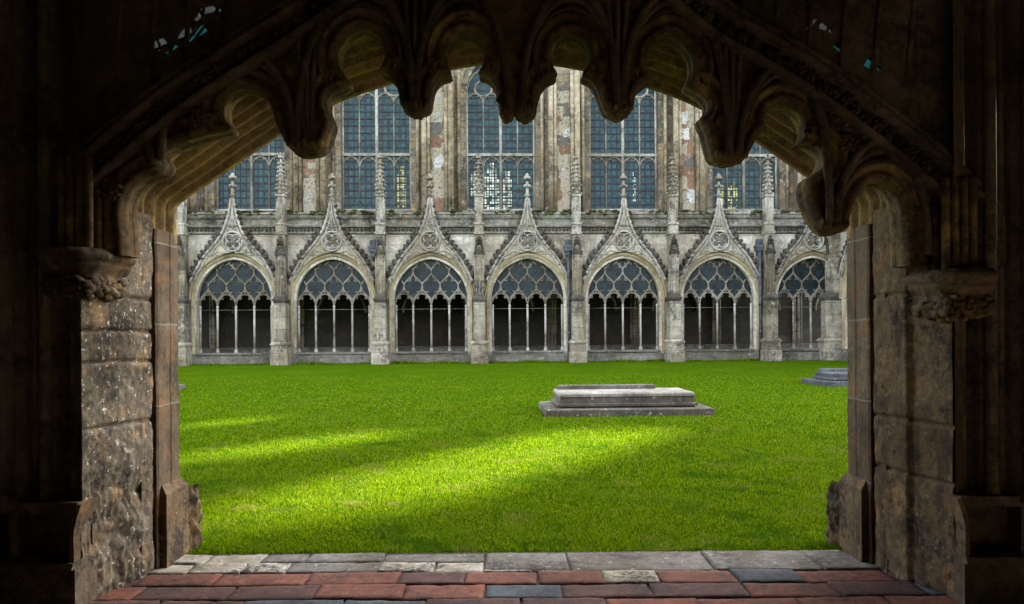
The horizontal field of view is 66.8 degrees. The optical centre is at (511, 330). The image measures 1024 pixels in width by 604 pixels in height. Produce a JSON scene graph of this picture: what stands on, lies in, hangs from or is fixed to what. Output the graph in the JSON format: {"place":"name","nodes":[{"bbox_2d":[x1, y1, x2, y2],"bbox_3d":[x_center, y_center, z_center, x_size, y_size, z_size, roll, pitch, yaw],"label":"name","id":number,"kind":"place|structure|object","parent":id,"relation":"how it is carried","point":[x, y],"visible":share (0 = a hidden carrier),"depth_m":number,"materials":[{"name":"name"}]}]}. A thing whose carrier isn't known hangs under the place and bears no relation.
{"place":"outdoors","nodes":[
{"label":"outdoors","id":0,"kind":"place"},
{"bbox_2d":[178,360,847,553],"bbox_3d":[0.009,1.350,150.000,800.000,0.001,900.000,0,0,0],"label":"lawn","id":1,"kind":"structure","parent":0,"point":[442,371],"depth_m":15.95,"materials":[{"name":"green plant"}]},
{"bbox_2d":[179,384,184,389],"bbox_3d":[-9.287,1.251,18.201,2.704,0.422,1.296,0,0,-3],"label":"tomb","id":2,"kind":"object","parent":1,"relation":"on","point":[181,386],"visible":0.02,"depth_m":18.75,"materials":[{"name":"stone"}]},
{"bbox_2d":[177,152,827,365],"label":"cloister range","id":3,"kind":"structure","parent":1,"relation":"on","point":[283,259],"depth_m":33.20,"materials":[{"name":"stone"}]},
{"bbox_2d":[189,252,275,353],"bbox_3d":[-11.769,-1.195,33.027,3.770,4.407,0.605,0,0,-2],"label":"window","id":4,"kind":"structure","parent":3,"relation":"in","point":[235,279],"depth_m":33.11,"materials":[{"name":"stone"}]},
{"bbox_2d":[288,251,375,353],"bbox_3d":[-7.622,-1.223,33.190,3.770,4.407,0.605,0,0,-2],"label":"window","id":5,"kind":"structure","parent":3,"relation":"in","point":[333,279],"depth_m":33.27,"materials":[{"name":"stone"}]},
{"bbox_2d":[387,251,473,352],"bbox_3d":[-3.475,-1.250,33.353,3.770,4.407,0.605,0,0,-2],"label":"window","id":6,"kind":"structure","parent":3,"relation":"in","point":[430,278],"depth_m":33.43,"materials":[{"name":"stone"}]},
{"bbox_2d":[484,251,570,351],"bbox_3d":[0.672,-1.278,33.516,3.770,4.407,0.605,0,0,-2],"label":"window","id":7,"kind":"structure","parent":3,"relation":"in","point":[527,278],"depth_m":33.59,"materials":[{"name":"stone"}]},
{"bbox_2d":[582,251,666,350],"bbox_3d":[4.818,-1.305,33.679,3.770,4.407,0.605,0,0,-2],"label":"window","id":8,"kind":"structure","parent":3,"relation":"in","point":[621,277],"depth_m":33.76,"materials":[{"name":"stone"}]},
{"bbox_2d":[678,250,758,349],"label":"window","id":9,"kind":"structure","parent":3,"relation":"in","point":[716,277],"depth_m":33.93,"materials":[{"name":"stone"}]},
{"bbox_2d":[774,250,826,348],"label":"window","id":10,"kind":"structure","parent":3,"relation":"in","point":[807,276],"depth_m":34.09,"materials":[{"name":"stone"}]},
{"bbox_2d":[187,65,821,352],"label":"church nave","id":11,"kind":"structure","parent":1,"relation":"on","point":[453,134],"depth_m":38.82,"materials":[{"name":"stone"}]},
{"bbox_2d":[203,135,284,211],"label":"window","id":12,"kind":"structure","parent":11,"relation":"in","point":[255,181],"depth_m":38.70,"materials":[{"name":"glass"}]},
{"bbox_2d":[336,84,420,211],"bbox_3d":[-6.772,-10.266,38.746,4.440,8.920,0.720,0,0,-2],"label":"window","id":13,"kind":"structure","parent":11,"relation":"in","point":[374,122],"depth_m":38.94,"materials":[{"name":"glass"}]},
{"bbox_2d":[456,65,545,211],"bbox_3d":[-0.577,-10.307,38.990,4.440,8.920,0.720,0,0,-2],"label":"window","id":14,"kind":"structure","parent":11,"relation":"in","point":[507,151],"depth_m":39.18,"materials":[{"name":"glass"}]},
{"bbox_2d":[580,86,667,211],"bbox_3d":[5.616,-10.348,39.233,4.440,8.920,0.720,0,0,-2],"label":"window","id":15,"kind":"structure","parent":11,"relation":"in","point":[628,146],"depth_m":39.43,"materials":[{"name":"glass"}]},
{"bbox_2d":[708,142,789,211],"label":"window","id":16,"kind":"structure","parent":11,"relation":"in","point":[741,191],"depth_m":39.68,"materials":[{"name":"glass"}]},
{"bbox_2d":[539,384,714,416],"bbox_3d":[1.829,1.152,12.949,2.673,0.472,1.511,0,0,-2],"label":"tomb","id":17,"kind":"object","parent":1,"relation":"on","point":[597,400],"visible":0.98,"depth_m":12.42,"materials":[{"name":"stone"}]},
{"bbox_2d":[801,368,847,386],"bbox_3d":[8.752,1.131,18.898,2.907,0.422,1.412,0,0,-3],"label":"tomb","id":18,"kind":"object","parent":1,"relation":"on","point":[830,377],"visible":0.36,"depth_m":18.61,"materials":[{"name":"stone"}]},
{"bbox_2d":[816,229,847,360],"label":"cloister range","id":19,"kind":"structure","parent":1,"relation":"on","point":[832,340],"depth_m":33.47,"materials":[{"name":"stone"}]},
{"bbox_2d":[839,260,846,348],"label":"window","id":20,"kind":"structure","parent":19,"relation":"in","point":[843,279],"depth_m":33.22,"materials":[{"name":"stone"}]},
{"bbox_2d":[88,550,960,603],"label":"paving","id":21,"kind":"structure","parent":0,"point":[774,577],"depth_m":4.19,"materials":[{"name":"stone"}]},
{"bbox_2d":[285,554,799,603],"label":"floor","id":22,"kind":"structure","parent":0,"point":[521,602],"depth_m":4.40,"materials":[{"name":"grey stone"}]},
{"bbox_2d":[0,0,1023,603],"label":"archway","id":23,"kind":"object","parent":22,"relation":"on","point":[890,132],"visible":0.99,"depth_m":3.94,"materials":[{"name":"brown stone"}]}
]}

